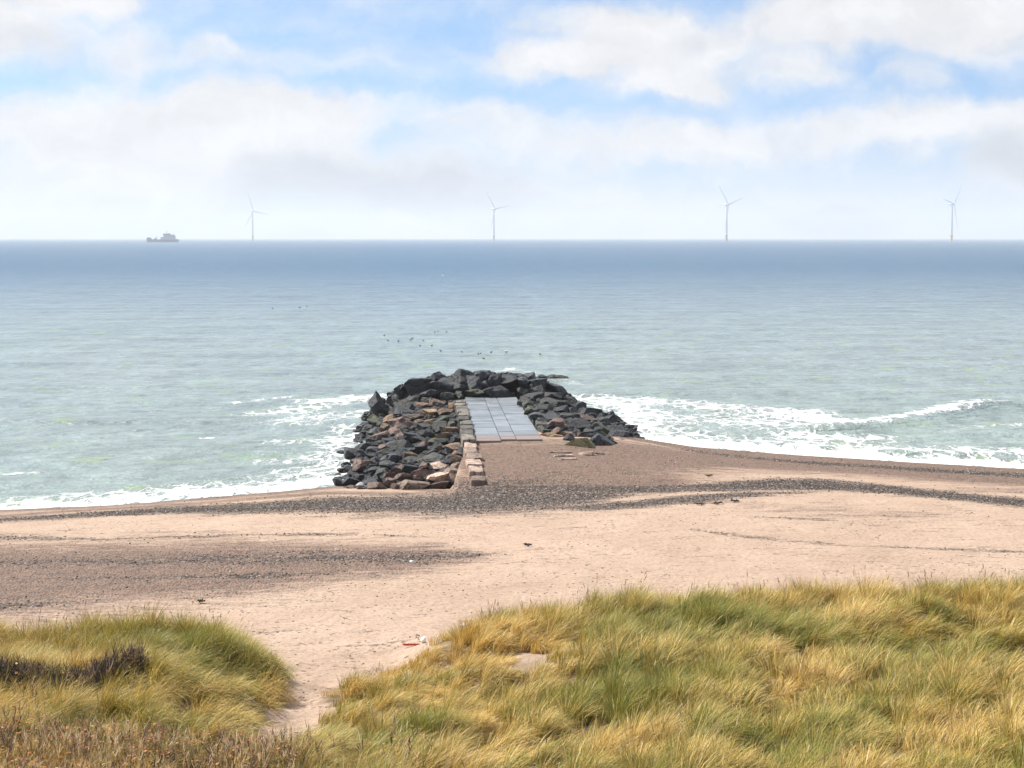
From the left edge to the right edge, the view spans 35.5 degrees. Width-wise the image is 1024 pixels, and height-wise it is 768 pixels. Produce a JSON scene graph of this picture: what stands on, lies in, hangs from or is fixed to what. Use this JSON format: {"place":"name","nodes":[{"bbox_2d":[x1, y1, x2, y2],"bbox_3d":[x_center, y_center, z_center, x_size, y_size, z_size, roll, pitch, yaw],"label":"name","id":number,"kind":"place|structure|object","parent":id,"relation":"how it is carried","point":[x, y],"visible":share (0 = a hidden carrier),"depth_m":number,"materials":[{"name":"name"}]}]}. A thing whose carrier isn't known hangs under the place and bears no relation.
{"place":"outdoors","nodes":[
{"label":"outdoors","id":0,"kind":"place"},
{"bbox_2d":[0,239,1023,509],"bbox_3d":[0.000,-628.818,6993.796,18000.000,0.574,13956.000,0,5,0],"label":"sea","id":1,"kind":"structure","parent":0,"point":[132,371],"depth_m":163.48,"materials":[{"name":"liquid"}]},
{"bbox_2d":[146,231,178,241],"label":"ship","id":2,"kind":"object","parent":1,"relation":"on","point":[168,237],"visible":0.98,"depth_m":3907.57,"materials":[{"name":"grey paint"}]},
{"bbox_2d":[245,192,268,240],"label":"wind turbine","id":3,"kind":"object","parent":1,"relation":"on","point":[252,220],"visible":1,"depth_m":6017.81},
{"bbox_2d":[486,192,509,240],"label":"wind turbine","id":4,"kind":"object","parent":1,"relation":"on","point":[493,220],"visible":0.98,"depth_m":5510.09,"materials":[{"name":"metal"}]},
{"bbox_2d":[546,374,568,378],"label":"boulder","id":5,"kind":"object","parent":1,"relation":"in","point":[553,376],"visible":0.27,"depth_m":125.44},
{"bbox_2d":[718,184,741,240],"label":"wind turbine","id":6,"kind":"object","parent":1,"relation":"on","point":[726,235],"visible":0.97,"depth_m":4773.68,"materials":[{"name":"metal"}]},
{"bbox_2d":[944,185,961,240],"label":"wind turbine","id":7,"kind":"object","parent":1,"relation":"on","point":[951,235],"visible":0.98,"depth_m":4714.24,"materials":[{"name":"metal"}]},
{"bbox_2d":[0,429,1023,767],"bbox_3d":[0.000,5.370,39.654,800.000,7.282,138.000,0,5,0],"label":"ground","id":8,"kind":"structure","parent":0,"point":[652,537],"depth_m":49.34,"materials":[{"name":"sand"}]},
{"bbox_2d":[0,638,149,707],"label":"twiggy scrub","id":9,"kind":"object","parent":8,"relation":"on","point":[106,667],"visible":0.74,"depth_m":28.33,"materials":[{"name":"plant"}]},
{"bbox_2d":[0,701,468,767],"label":"rose scrub","id":10,"kind":"object","parent":8,"relation":"on","point":[157,736],"visible":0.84,"depth_m":23.70,"materials":[{"name":"plant"}]},
{"bbox_2d":[0,596,473,767],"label":"dune grass","id":11,"kind":"structure","parent":8,"relation":"on","point":[85,642],"depth_m":28.85,"materials":[{"name":"plant"}]},
{"bbox_2d":[332,477,342,485],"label":"boulder","id":12,"kind":"object","parent":8,"relation":"on","point":[337,481],"visible":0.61,"depth_m":71.09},
{"bbox_2d":[342,476,360,485],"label":"boulder","id":13,"kind":"object","parent":8,"relation":"on","point":[347,480],"visible":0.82,"depth_m":70.75,"materials":[{"name":"stone"}]},
{"bbox_2d":[226,651,478,767],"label":"dune grass","id":14,"kind":"structure","parent":8,"relation":"on","point":[432,720],"depth_m":25.69,"materials":[{"name":"plant"}]},
{"bbox_2d":[363,475,381,483],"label":"boulder","id":15,"kind":"object","parent":8,"relation":"on","point":[375,478],"visible":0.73,"depth_m":70.30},
{"bbox_2d":[365,482,387,488],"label":"boulder","id":16,"kind":"object","parent":8,"relation":"on","point":[374,485],"visible":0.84,"depth_m":68.31,"materials":[{"name":"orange stone"}]},
{"bbox_2d":[396,479,429,489],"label":"boulder","id":17,"kind":"object","parent":8,"relation":"on","point":[405,484],"visible":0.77,"depth_m":68.00,"materials":[{"name":"stone"}]},
{"bbox_2d":[463,447,477,456],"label":"kerb block","id":18,"kind":"structure","parent":8,"relation":"on","point":[469,450],"depth_m":72.04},
{"bbox_2d":[465,459,482,468],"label":"kerb block","id":19,"kind":"structure","parent":8,"relation":"on","point":[473,462],"depth_m":67.95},
{"bbox_2d":[466,453,482,460],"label":"kerb block","id":20,"kind":"structure","parent":8,"relation":"on","point":[473,456],"depth_m":70.03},
{"bbox_2d":[468,466,482,476],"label":"kerb block","id":21,"kind":"structure","parent":8,"relation":"on","point":[475,470],"depth_m":65.96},
{"bbox_2d":[471,475,485,485],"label":"kerb block","id":22,"kind":"structure","parent":8,"relation":"on","point":[476,480],"depth_m":64.23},
{"bbox_2d":[335,371,645,488],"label":"rubble","id":23,"kind":"object","parent":8,"relation":"on","point":[363,475],"visible":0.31,"depth_m":84.27,"materials":[{"name":"stone"}]},
{"bbox_2d":[343,447,365,458],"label":"boulder","id":24,"kind":"object","parent":23,"relation":"on","point":[349,453],"visible":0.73,"depth_m":79.76,"materials":[{"name":"stone"}]},
{"bbox_2d":[352,459,372,472],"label":"boulder","id":25,"kind":"object","parent":23,"relation":"on","point":[358,465],"visible":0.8,"depth_m":74.18,"materials":[{"name":"orange stone"}]},
{"bbox_2d":[367,427,380,435],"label":"boulder","id":26,"kind":"object","parent":23,"relation":"on","point":[373,431],"visible":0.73,"depth_m":87.30,"materials":[{"name":"grey stone"}]},
{"bbox_2d":[367,414,382,425],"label":"boulder","id":27,"kind":"object","parent":23,"relation":"on","point":[373,419],"visible":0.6,"depth_m":93.04,"materials":[{"name":"grey stone"}]},
{"bbox_2d":[368,391,385,416],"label":"boulder","id":28,"kind":"object","parent":23,"relation":"on","point":[375,402],"visible":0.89,"depth_m":95.98,"materials":[{"name":"stone"}]},
{"bbox_2d":[370,431,389,439],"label":"boulder","id":29,"kind":"object","parent":23,"relation":"on","point":[380,435],"visible":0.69,"depth_m":84.12,"materials":[{"name":"orange stone"}]},
{"bbox_2d":[373,468,388,475],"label":"boulder","id":30,"kind":"object","parent":23,"relation":"on","point":[380,471],"visible":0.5,"depth_m":71.18,"materials":[{"name":"grey stone"}]},
{"bbox_2d":[375,448,392,454],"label":"boulder","id":31,"kind":"object","parent":23,"relation":"on","point":[384,451],"visible":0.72,"depth_m":77.23,"materials":[{"name":"grey stone"}]},
{"bbox_2d":[379,423,389,431],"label":"boulder","id":32,"kind":"object","parent":23,"relation":"on","point":[384,426],"visible":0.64,"depth_m":87.39,"materials":[{"name":"stone"}]},
{"bbox_2d":[379,460,396,469],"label":"boulder","id":33,"kind":"object","parent":23,"relation":"on","point":[389,464],"visible":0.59,"depth_m":72.52,"materials":[{"name":"stone"}]},
{"bbox_2d":[387,453,402,461],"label":"boulder","id":34,"kind":"object","parent":23,"relation":"on","point":[393,457],"visible":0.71,"depth_m":74.30,"materials":[{"name":"stone"}]},
{"bbox_2d":[390,464,404,474],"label":"boulder","id":35,"kind":"object","parent":23,"relation":"on","point":[396,469],"visible":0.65,"depth_m":71.41,"materials":[{"name":"orange stone"}]},
{"bbox_2d":[385,440,413,450],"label":"boulder","id":36,"kind":"object","parent":23,"relation":"on","point":[396,445],"visible":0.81,"depth_m":78.13,"materials":[{"name":"grey stone"}]},
{"bbox_2d":[393,384,406,395],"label":"boulder","id":37,"kind":"object","parent":23,"relation":"on","point":[400,389],"visible":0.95,"depth_m":96.93,"materials":[{"name":"stone"}]},
{"bbox_2d":[394,473,412,480],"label":"boulder","id":38,"kind":"object","parent":23,"relation":"on","point":[401,476],"visible":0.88,"depth_m":69.72,"materials":[{"name":"orange stone"}]},
{"bbox_2d":[394,407,412,414],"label":"boulder","id":39,"kind":"object","parent":23,"relation":"on","point":[399,410],"visible":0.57,"depth_m":93.27,"materials":[{"name":"stone"}]},
{"bbox_2d":[394,419,414,427],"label":"boulder","id":40,"kind":"object","parent":23,"relation":"on","point":[399,423],"visible":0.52,"depth_m":86.44,"materials":[{"name":"orange stone"}]},
{"bbox_2d":[393,398,420,407],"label":"boulder","id":41,"kind":"object","parent":23,"relation":"on","point":[403,403],"visible":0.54,"depth_m":96.12,"materials":[{"name":"grey stone"}]},
{"bbox_2d":[401,464,421,473],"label":"boulder","id":42,"kind":"object","parent":23,"relation":"on","point":[407,468],"visible":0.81,"depth_m":70.95,"materials":[{"name":"stone"}]},
{"bbox_2d":[402,392,420,400],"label":"boulder","id":43,"kind":"object","parent":23,"relation":"on","point":[415,397],"visible":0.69,"depth_m":96.39,"materials":[{"name":"grey stone"}]},
{"bbox_2d":[404,432,421,442],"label":"boulder","id":44,"kind":"object","parent":23,"relation":"on","point":[413,437],"visible":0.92,"depth_m":80.24,"materials":[{"name":"stone"}]},
{"bbox_2d":[403,413,424,420],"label":"boulder","id":45,"kind":"object","parent":23,"relation":"on","point":[411,417],"visible":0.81,"depth_m":89.09,"materials":[{"name":"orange stone"}]},
{"bbox_2d":[404,378,431,393],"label":"boulder","id":46,"kind":"object","parent":23,"relation":"on","point":[414,385],"visible":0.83,"depth_m":96.96,"materials":[{"name":"stone"}]},
{"bbox_2d":[414,445,426,453],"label":"boulder","id":47,"kind":"object","parent":23,"relation":"on","point":[420,449],"visible":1,"depth_m":75.30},
{"bbox_2d":[410,469,433,479],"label":"boulder","id":48,"kind":"object","parent":23,"relation":"on","point":[417,474],"visible":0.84,"depth_m":69.72,"materials":[{"name":"orange stone"}]},
{"bbox_2d":[415,422,430,429],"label":"boulder","id":49,"kind":"object","parent":23,"relation":"on","point":[421,426],"visible":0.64,"depth_m":83.86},
{"bbox_2d":[416,402,429,407],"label":"boulder","id":50,"kind":"object","parent":23,"relation":"on","point":[421,405],"visible":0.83,"depth_m":94.24,"materials":[{"name":"orange stone"}]},
{"bbox_2d":[416,429,433,437],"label":"boulder","id":51,"kind":"object","parent":23,"relation":"on","point":[424,433],"visible":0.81,"depth_m":80.60,"materials":[{"name":"grey stone"}]},
{"bbox_2d":[422,409,437,417],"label":"boulder","id":52,"kind":"object","parent":23,"relation":"on","point":[429,411],"visible":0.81,"depth_m":89.55,"materials":[{"name":"stone"}]},
{"bbox_2d":[419,452,444,462],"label":"boulder","id":53,"kind":"object","parent":23,"relation":"on","point":[432,457],"visible":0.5,"depth_m":72.28,"materials":[{"name":"grey stone"}]},
{"bbox_2d":[419,389,447,396],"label":"boulder","id":54,"kind":"object","parent":23,"relation":"on","point":[431,392],"visible":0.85,"depth_m":96.26,"materials":[{"name":"stone"}]},
{"bbox_2d":[426,381,452,390],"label":"boulder","id":55,"kind":"object","parent":54,"relation":"on","point":[436,385],"visible":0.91,"depth_m":96.57,"materials":[{"name":"stone"}]},
{"bbox_2d":[437,377,456,389],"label":"boulder","id":56,"kind":"object","parent":55,"relation":"on","point":[446,380],"visible":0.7,"depth_m":97.15,"materials":[{"name":"stone"}]},
{"bbox_2d":[428,398,445,407],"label":"boulder","id":57,"kind":"object","parent":23,"relation":"on","point":[435,402],"visible":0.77,"depth_m":94.24,"materials":[{"name":"orange stone"}]},
{"bbox_2d":[429,371,444,381],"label":"boulder","id":58,"kind":"object","parent":23,"relation":"on","point":[435,376],"visible":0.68,"depth_m":97.47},
{"bbox_2d":[428,438,445,445],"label":"boulder","id":59,"kind":"object","parent":23,"relation":"on","point":[431,441],"visible":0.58,"depth_m":76.61,"materials":[{"name":"grey stone"}]},
{"bbox_2d":[426,472,450,481],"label":"boulder","id":60,"kind":"object","parent":23,"relation":"on","point":[438,476],"visible":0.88,"depth_m":68.61,"materials":[{"name":"stone"}]},
{"bbox_2d":[431,421,446,431],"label":"boulder","id":61,"kind":"object","parent":23,"relation":"on","point":[435,425],"visible":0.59,"depth_m":83.06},
{"bbox_2d":[428,481,450,488],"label":"boulder","id":62,"kind":"object","parent":23,"relation":"on","point":[440,485],"visible":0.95,"depth_m":68.08,"materials":[{"name":"orange stone"}]},
{"bbox_2d":[430,461,449,470],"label":"boulder","id":63,"kind":"object","parent":23,"relation":"on","point":[438,466],"visible":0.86,"depth_m":70.94,"materials":[{"name":"stone"}]},
{"bbox_2d":[432,432,450,438],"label":"boulder","id":64,"kind":"object","parent":23,"relation":"on","point":[446,435],"visible":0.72,"depth_m":78.47,"materials":[{"name":"stone"}]},
{"bbox_2d":[431,415,453,424],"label":"boulder","id":65,"kind":"object","parent":23,"relation":"on","point":[444,417],"visible":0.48,"depth_m":84.83,"materials":[{"name":"grey stone"}]},
{"bbox_2d":[437,408,453,415],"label":"boulder","id":66,"kind":"object","parent":23,"relation":"on","point":[443,411],"visible":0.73,"depth_m":88.72,"materials":[{"name":"stone"}]},
{"bbox_2d":[440,392,455,401],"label":"boulder","id":67,"kind":"object","parent":23,"relation":"on","point":[446,396],"visible":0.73,"depth_m":95.90,"materials":[{"name":"grey stone"}]},
{"bbox_2d":[439,426,459,433],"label":"boulder","id":68,"kind":"object","parent":23,"relation":"on","point":[448,429],"visible":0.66,"depth_m":79.90,"materials":[{"name":"stone"}]},
{"bbox_2d":[442,442,461,452],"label":"boulder","id":69,"kind":"object","parent":23,"relation":"on","point":[452,447],"visible":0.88,"depth_m":74.18,"materials":[{"name":"stone"}]},
{"bbox_2d":[445,454,462,463],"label":"boulder","id":70,"kind":"object","parent":23,"relation":"on","point":[453,458],"visible":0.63,"depth_m":71.83,"materials":[{"name":"stone"}]},
{"bbox_2d":[451,369,473,384],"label":"boulder","id":71,"kind":"object","parent":23,"relation":"on","point":[458,377],"visible":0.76,"depth_m":97.32,"materials":[{"name":"stone"}]},
{"bbox_2d":[460,434,475,446],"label":"kerb block","id":72,"kind":"structure","parent":23,"relation":"on","point":[469,438],"depth_m":75.16,"materials":[{"name":"concrete"}]},
{"bbox_2d":[474,370,489,381],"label":"boulder","id":73,"kind":"object","parent":23,"relation":"on","point":[483,375],"visible":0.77,"depth_m":97.36,"materials":[{"name":"stone"}]},
{"bbox_2d":[517,376,528,387],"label":"boulder","id":74,"kind":"object","parent":23,"relation":"on","point":[523,381],"visible":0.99,"depth_m":97.22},
{"bbox_2d":[524,405,538,414],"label":"boulder","id":75,"kind":"object","parent":23,"relation":"on","point":[529,409],"visible":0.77,"depth_m":86.79,"materials":[{"name":"grey stone"}]},
{"bbox_2d":[520,392,544,398],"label":"boulder","id":76,"kind":"object","parent":23,"relation":"on","point":[536,395],"visible":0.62,"depth_m":94.26,"materials":[{"name":"grey stone"}]},
{"bbox_2d":[528,412,543,419],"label":"boulder","id":77,"kind":"object","parent":23,"relation":"on","point":[534,415],"visible":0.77,"depth_m":83.86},
{"bbox_2d":[528,384,545,392],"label":"boulder","id":78,"kind":"object","parent":23,"relation":"on","point":[539,388],"visible":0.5,"depth_m":96.60,"materials":[{"name":"grey stone"}]},
{"bbox_2d":[528,378,546,389],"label":"boulder","id":79,"kind":"object","parent":23,"relation":"on","point":[538,382],"visible":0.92,"depth_m":97.35,"materials":[{"name":"stone"}]},
{"bbox_2d":[533,404,553,411],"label":"boulder","id":80,"kind":"object","parent":23,"relation":"on","point":[545,407],"visible":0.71,"depth_m":87.35,"materials":[{"name":"grey stone"}]},
{"bbox_2d":[537,397,557,404],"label":"boulder","id":81,"kind":"object","parent":23,"relation":"on","point":[550,401],"visible":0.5,"depth_m":91.81,"materials":[{"name":"grey stone"}]},
{"bbox_2d":[542,412,560,420],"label":"boulder","id":82,"kind":"object","parent":23,"relation":"on","point":[551,415],"visible":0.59,"depth_m":83.56,"materials":[{"name":"stone"}]},
{"bbox_2d":[544,392,564,399],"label":"boulder","id":83,"kind":"object","parent":23,"relation":"on","point":[555,395],"visible":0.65,"depth_m":95.89,"materials":[{"name":"grey stone"}]},
{"bbox_2d":[546,382,566,392],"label":"boulder","id":84,"kind":"object","parent":23,"relation":"on","point":[554,387],"visible":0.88,"depth_m":97.64,"materials":[{"name":"stone"}]},
{"bbox_2d":[547,418,569,429],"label":"boulder","id":85,"kind":"object","parent":23,"relation":"on","point":[559,422],"visible":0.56,"depth_m":79.93,"materials":[{"name":"orange stone"}]},
{"bbox_2d":[553,405,567,412],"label":"boulder","id":86,"kind":"object","parent":23,"relation":"on","point":[562,409],"visible":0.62,"depth_m":87.87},
{"bbox_2d":[560,412,580,418],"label":"boulder","id":87,"kind":"object","parent":23,"relation":"on","point":[568,415],"visible":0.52,"depth_m":84.89,"materials":[{"name":"grey stone"}]},
{"bbox_2d":[567,419,593,430],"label":"boulder","id":88,"kind":"object","parent":23,"relation":"on","point":[580,424],"visible":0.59,"depth_m":81.31,"materials":[{"name":"stone"}]},
{"bbox_2d":[580,407,601,413],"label":"boulder","id":89,"kind":"object","parent":23,"relation":"on","point":[584,410],"visible":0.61,"depth_m":91.05,"materials":[{"name":"stone"}]},
{"bbox_2d":[592,422,609,433],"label":"boulder","id":90,"kind":"object","parent":23,"relation":"on","point":[606,430],"visible":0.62,"depth_m":82.86,"materials":[{"name":"grey stone"}]},
{"bbox_2d":[606,414,619,422],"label":"boulder","id":91,"kind":"object","parent":23,"relation":"on","point":[612,418],"visible":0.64,"depth_m":91.47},
{"bbox_2d":[607,429,627,436],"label":"boulder","id":92,"kind":"object","parent":23,"relation":"on","point":[618,433],"visible":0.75,"depth_m":82.52,"materials":[{"name":"stone"}]},
{"bbox_2d":[464,395,541,443],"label":"path","id":93,"kind":"structure","parent":8,"relation":"on","point":[499,420],"depth_m":83.62,"materials":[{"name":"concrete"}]},
{"bbox_2d":[462,389,483,397],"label":"boulder","id":94,"kind":"object","parent":93,"relation":"on","point":[473,393],"visible":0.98,"depth_m":96.26,"materials":[{"name":"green stone"}]},
{"bbox_2d":[464,375,483,389],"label":"boulder","id":95,"kind":"object","parent":94,"relation":"on","point":[473,381],"visible":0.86,"depth_m":96.89,"materials":[{"name":"stone"}]},
{"bbox_2d":[452,383,466,391],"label":"boulder","id":96,"kind":"object","parent":95,"relation":"on","point":[458,387],"visible":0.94,"depth_m":96.55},
{"bbox_2d":[483,385,518,397],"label":"boulder","id":97,"kind":"object","parent":93,"relation":"on","point":[498,391],"visible":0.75,"depth_m":96.28,"materials":[{"name":"stone"}]},
{"bbox_2d":[487,372,501,386],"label":"boulder","id":98,"kind":"object","parent":97,"relation":"on","point":[493,380],"visible":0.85,"depth_m":97.12,"materials":[{"name":"stone"}]},
{"bbox_2d":[499,374,518,386],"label":"boulder","id":99,"kind":"object","parent":97,"relation":"on","point":[507,380],"visible":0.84,"depth_m":97.41,"materials":[{"name":"stone"}]},
{"bbox_2d":[1,502,1015,732],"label":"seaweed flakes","id":100,"kind":"object","parent":8,"relation":"on","point":[428,584],"visible":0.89,"depth_m":44.09,"materials":[{"name":"plant"}]},
{"bbox_2d":[0,438,1023,610],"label":"pebbles","id":101,"kind":"object","parent":8,"relation":"on","point":[553,496],"visible":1,"depth_m":61.21,"materials":[{"name":"gravel"}]},
{"bbox_2d":[0,566,1023,767],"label":"grass tufts","id":102,"kind":"object","parent":8,"relation":"on","point":[570,652],"depth_m":28.20,"materials":[{"name":"plant"}]},
{"bbox_2d":[537,425,552,433],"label":"kerb block","id":103,"kind":"structure","parent":8,"relation":"on","point":[541,429],"depth_m":79.28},
{"bbox_2d":[540,432,562,436],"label":"boulder","id":104,"kind":"object","parent":8,"relation":"on","point":[549,434],"visible":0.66,"depth_m":77.88,"materials":[{"name":"stone"}]},
{"bbox_2d":[565,438,595,447],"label":"boulder","id":105,"kind":"object","parent":8,"relation":"on","point":[584,442],"visible":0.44,"depth_m":74.44,"materials":[{"name":"green stone"}]},
{"bbox_2d":[583,429,596,436],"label":"boulder","id":106,"kind":"object","parent":8,"relation":"on","point":[589,433],"visible":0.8,"depth_m":78.43,"materials":[{"name":"grey stone"}]},
{"bbox_2d":[590,433,617,445],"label":"boulder","id":107,"kind":"object","parent":8,"relation":"on","point":[598,439],"visible":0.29,"depth_m":75.34,"materials":[{"name":"stone"}]},
{"bbox_2d":[447,565,1023,767],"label":"dune grass","id":108,"kind":"structure","parent":8,"relation":"on","point":[775,612],"depth_m":27.00,"materials":[{"name":"plant"}]},
{"bbox_2d":[0,0,1023,238],"label":"sky","id":109,"kind":"structure","parent":0,"point":[120,119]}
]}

